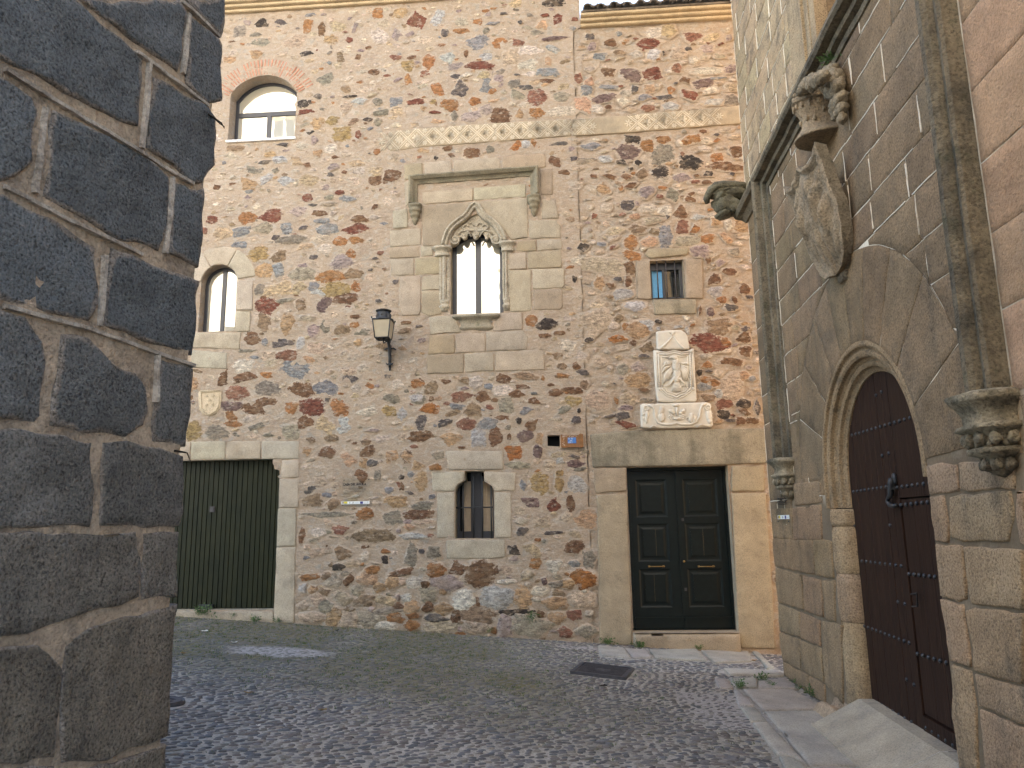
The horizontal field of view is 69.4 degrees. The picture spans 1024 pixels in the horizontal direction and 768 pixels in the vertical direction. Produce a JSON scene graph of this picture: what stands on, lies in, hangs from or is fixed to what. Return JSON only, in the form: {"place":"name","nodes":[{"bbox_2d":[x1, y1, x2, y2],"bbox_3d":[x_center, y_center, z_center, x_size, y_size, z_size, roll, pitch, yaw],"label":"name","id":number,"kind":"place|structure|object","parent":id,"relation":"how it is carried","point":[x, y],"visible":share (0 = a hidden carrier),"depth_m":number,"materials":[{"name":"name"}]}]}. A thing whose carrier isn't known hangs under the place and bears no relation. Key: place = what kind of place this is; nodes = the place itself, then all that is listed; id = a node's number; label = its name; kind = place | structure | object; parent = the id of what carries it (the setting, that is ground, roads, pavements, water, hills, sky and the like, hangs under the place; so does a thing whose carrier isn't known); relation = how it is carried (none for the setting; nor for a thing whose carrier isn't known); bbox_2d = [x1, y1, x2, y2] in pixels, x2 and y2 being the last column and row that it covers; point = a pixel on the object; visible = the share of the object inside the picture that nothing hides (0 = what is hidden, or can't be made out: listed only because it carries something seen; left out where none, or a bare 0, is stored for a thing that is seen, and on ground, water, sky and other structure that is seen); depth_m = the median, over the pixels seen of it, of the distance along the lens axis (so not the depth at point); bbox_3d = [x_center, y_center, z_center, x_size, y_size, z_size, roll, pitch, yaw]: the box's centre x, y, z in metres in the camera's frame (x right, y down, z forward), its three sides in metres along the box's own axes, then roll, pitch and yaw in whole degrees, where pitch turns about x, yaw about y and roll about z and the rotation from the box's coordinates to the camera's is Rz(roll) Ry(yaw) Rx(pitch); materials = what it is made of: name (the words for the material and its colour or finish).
{"place":"outdoors","nodes":[
{"label":"outdoors","id":0,"kind":"place"},
{"bbox_2d":[162,616,946,767],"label":"ground","id":1,"kind":"structure","parent":0,"point":[366,764],"depth_m":6.39,"materials":[{"name":"grey stone"}]},
{"bbox_2d":[0,0,224,767],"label":"stone house","id":2,"kind":"structure","parent":1,"relation":"on","point":[107,138],"depth_m":3.44,"materials":[{"name":"stone"}]},
{"bbox_2d":[174,450,190,460],"bbox_3d":[-1.756,0.382,3.950,0.016,0.054,0.109,-7,-12,28],"label":"twig","id":3,"kind":"object","parent":2,"relation":"attached to","point":[178,451],"visible":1,"depth_m":3.94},
{"bbox_2d":[208,113,224,128],"bbox_3d":[-1.759,-1.568,4.409,0.017,0.033,0.134,-6,-12,26],"label":"twig","id":4,"kind":"object","parent":2,"relation":"attached to","point":[216,119],"visible":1,"depth_m":4.41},
{"bbox_2d":[170,696,185,706],"bbox_3d":[-2.778,2.575,5.976,0.270,0.061,0.270,-2,-11,4],"label":"manhole cover","id":5,"kind":"object","parent":1,"relation":"on","point":[176,701],"visible":0.42,"depth_m":5.97,"materials":[{"name":"metal"}]},
{"bbox_2d":[191,602,216,617],"bbox_3d":[-4.378,3.207,10.473,0.327,0.210,0.334,7,-13,-36],"label":"weed","id":6,"kind":"object","parent":1,"relation":"on","point":[198,611],"visible":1,"depth_m":10.46,"materials":[{"name":"green plant"}]},
{"bbox_2d":[250,614,261,621],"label":"weed","id":7,"kind":"object","parent":1,"relation":"on","point":[254,619],"visible":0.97,"depth_m":10.38,"materials":[{"name":"green plant"}]},
{"bbox_2d":[170,0,599,642],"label":"stone house","id":8,"kind":"structure","parent":1,"relation":"on","point":[412,166],"depth_m":11.11,"materials":[{"name":"stone"}]},
{"bbox_2d":[198,390,221,415],"bbox_3d":[-4.534,0.286,11.089,0.367,0.398,0.053,-2,-11,4],"label":"carved shield","id":9,"kind":"object","parent":8,"relation":"attached to","point":[210,402],"visible":1,"depth_m":11.08,"materials":[{"name":"stone"}]},
{"bbox_2d":[203,268,236,331],"bbox_3d":[-4.511,-1.295,11.568,0.577,1.070,0.050,-2,-11,4],"label":"window","id":10,"kind":"structure","parent":8,"relation":"in","point":[220,292],"depth_m":11.56,"materials":[{"name":"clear glass"}]},
{"bbox_2d":[170,460,279,608],"bbox_3d":[-4.706,2.205,10.903,2.969,2.171,0.069,-2,-11,4],"label":"garage door","id":11,"kind":"structure","parent":8,"relation":"in","point":[227,529],"depth_m":10.88,"materials":[{"name":"green metal"}]},
{"bbox_2d":[234,83,296,139],"bbox_3d":[-4.004,-4.426,12.186,1.101,1.134,0.050,-2,-11,4],"label":"window","id":12,"kind":"structure","parent":8,"relation":"in","point":[268,110],"depth_m":12.19,"materials":[{"name":"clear glass"}]},
{"bbox_2d":[341,479,369,505],"bbox_3d":[-2.249,1.565,10.672,0.411,0.402,0.050,-2,-11,4],"label":"plaque","id":13,"kind":"object","parent":8,"relation":"attached to","point":[355,502],"visible":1,"depth_m":10.63,"materials":[{"name":"clear plastic"}]},
{"bbox_2d":[371,308,395,370],"bbox_3d":[-1.843,-0.649,10.785,0.300,0.828,0.580,-2,-11,4],"label":"wall lantern","id":14,"kind":"object","parent":8,"relation":"attached to","point":[383,322],"depth_m":10.60,"materials":[{"name":"black metal"}]},
{"bbox_2d":[408,165,540,330],"bbox_3d":[-0.564,-2.034,11.296,2.041,2.559,0.377,-2,-11,4],"label":"gothic window","id":15,"kind":"structure","parent":8,"relation":"in","point":[481,274],"depth_m":11.33,"materials":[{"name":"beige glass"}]},
{"bbox_2d":[456,472,493,537],"bbox_3d":[-0.521,1.753,10.706,0.594,0.961,0.242,-2,-11,4],"label":"window","id":16,"kind":"structure","parent":8,"relation":"in","point":[475,497],"depth_m":10.75,"materials":[{"name":"black glass"}]},
{"bbox_2d":[524,611,540,622],"bbox_3d":[0.259,3.206,10.129,0.274,0.204,0.233,2,-11,-15],"label":"wall plant","id":17,"kind":"object","parent":8,"relation":"attached to","point":[530,616],"depth_m":10.12,"materials":[{"name":"green plant"}]},
{"bbox_2d":[561,433,582,447],"bbox_3d":[0.859,0.815,10.576,0.316,0.210,0.080,-2,-11,4],"label":"meter box","id":18,"kind":"object","parent":8,"relation":"attached to","point":[571,440],"visible":1,"depth_m":10.54,"materials":[{"name":"brown paint"}]},
{"bbox_2d":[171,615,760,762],"bbox_3d":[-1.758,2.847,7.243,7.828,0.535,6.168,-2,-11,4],"label":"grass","id":19,"kind":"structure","parent":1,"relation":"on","point":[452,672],"depth_m":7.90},
{"bbox_2d":[160,616,819,767],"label":"cobblestones","id":20,"kind":"structure","parent":1,"relation":"on","point":[712,735],"depth_m":6.28,"materials":[{"name":"grey stone"}]},
{"bbox_2d":[570,661,634,680],"bbox_3d":[0.999,3.162,8.145,0.608,0.095,0.632,-4,-11,18],"label":"inspection cover","id":21,"kind":"object","parent":1,"relation":"on","point":[599,670],"visible":1,"depth_m":8.07,"materials":[{"name":"metal"}]},
{"bbox_2d":[600,636,617,644],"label":"weed","id":22,"kind":"object","parent":1,"relation":"on","point":[607,641],"visible":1,"depth_m":9.99,"materials":[{"name":"green plant"}]},
{"bbox_2d":[629,638,645,647],"bbox_3d":[1.689,3.482,9.872,0.218,0.174,0.250,-5,-11,20],"label":"weed","id":23,"kind":"object","parent":1,"relation":"on","point":[639,644],"visible":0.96,"depth_m":9.84,"materials":[{"name":"green plant"}]},
{"bbox_2d":[571,0,781,654],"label":"stone house","id":24,"kind":"structure","parent":1,"relation":"on","point":[682,539],"depth_m":10.80,"materials":[{"name":"stone"}]},
{"bbox_2d":[650,261,683,298],"bbox_3d":[2.308,-1.513,11.112,0.484,0.614,0.290,-2,-11,4],"label":"window","id":25,"kind":"structure","parent":24,"relation":"in","point":[666,278],"depth_m":11.09,"materials":[{"name":"blue glass"}]},
{"bbox_2d":[640,330,713,428],"bbox_3d":[2.334,-0.077,10.613,1.015,1.441,0.118,-2,-11,4],"label":"coat of arms","id":26,"kind":"object","parent":24,"relation":"attached to","point":[676,407],"visible":1,"depth_m":10.56},
{"bbox_2d":[627,466,735,629],"bbox_3d":[2.352,2.289,10.415,1.405,2.227,0.118,-2,-11,4],"label":"double door","id":27,"kind":"structure","parent":24,"relation":"in","point":[679,534],"depth_m":10.41,"materials":[{"name":"green paint"}]},
{"bbox_2d":[731,678,748,688],"bbox_3d":[2.338,3.115,7.572,0.184,0.199,0.173,-2,-11,4],"label":"weed","id":28,"kind":"object","parent":1,"relation":"on","point":[741,683],"visible":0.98,"depth_m":7.58,"materials":[{"name":"green plant"}]},
{"bbox_2d":[804,683,814,696],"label":"weed","id":29,"kind":"object","parent":1,"relation":"on","point":[811,694],"visible":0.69,"depth_m":7.36,"materials":[{"name":"green plant"}]},
{"bbox_2d":[703,0,1023,767],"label":"stone palace","id":30,"kind":"structure","parent":1,"relation":"on","point":[891,370],"depth_m":5.28,"materials":[{"name":"stone"}]},
{"bbox_2d":[777,498,788,521],"bbox_3d":[3.041,1.409,8.271,0.044,0.285,0.601,-2,-11,5],"label":"plaque","id":31,"kind":"object","parent":30,"relation":"attached to","point":[783,516],"visible":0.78,"depth_m":8.28,"materials":[{"name":"clear plastic"}]},
{"bbox_2d":[783,62,853,283],"bbox_3d":[2.607,-1.735,6.183,0.373,1.757,1.100,-2,-11,4],"label":"coat of arms","id":32,"kind":"object","parent":30,"relation":"attached to","point":[815,193],"visible":1,"depth_m":6.10},
{"bbox_2d":[816,50,840,65],"bbox_3d":[2.591,-2.701,6.082,0.162,0.156,0.182,-2,-11,4],"label":"fern","id":33,"kind":"object","parent":30,"relation":"attached to","point":[825,58],"visible":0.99,"depth_m":6.09,"materials":[{"name":"green plant"}]},
{"bbox_2d":[836,371,956,750],"bbox_3d":[2.986,1.099,5.816,0.208,3.060,2.352,-2,-11,4],"label":"door","id":34,"kind":"structure","parent":30,"relation":"in","point":[909,664],"depth_m":5.63,"materials":[{"name":"wood"}]},
{"bbox_2d":[579,0,661,12],"label":"sky","id":35,"kind":"structure","parent":0,"point":[582,2],"materials":[{"name":"white"}]},
{"bbox_2d":[598,645,857,767],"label":"pavement","id":36,"kind":"structure","parent":0,"point":[783,705],"depth_m":6.84,"materials":[{"name":"stone"}]},
{"bbox_2d":[753,671,769,681],"bbox_3d":[2.696,3.166,8.011,0.177,0.129,0.143,-2,-11,4],"label":"weed","id":37,"kind":"object","parent":36,"relation":"on","point":[761,677],"visible":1,"depth_m":8.00,"materials":[{"name":"green plant"}]}
]}

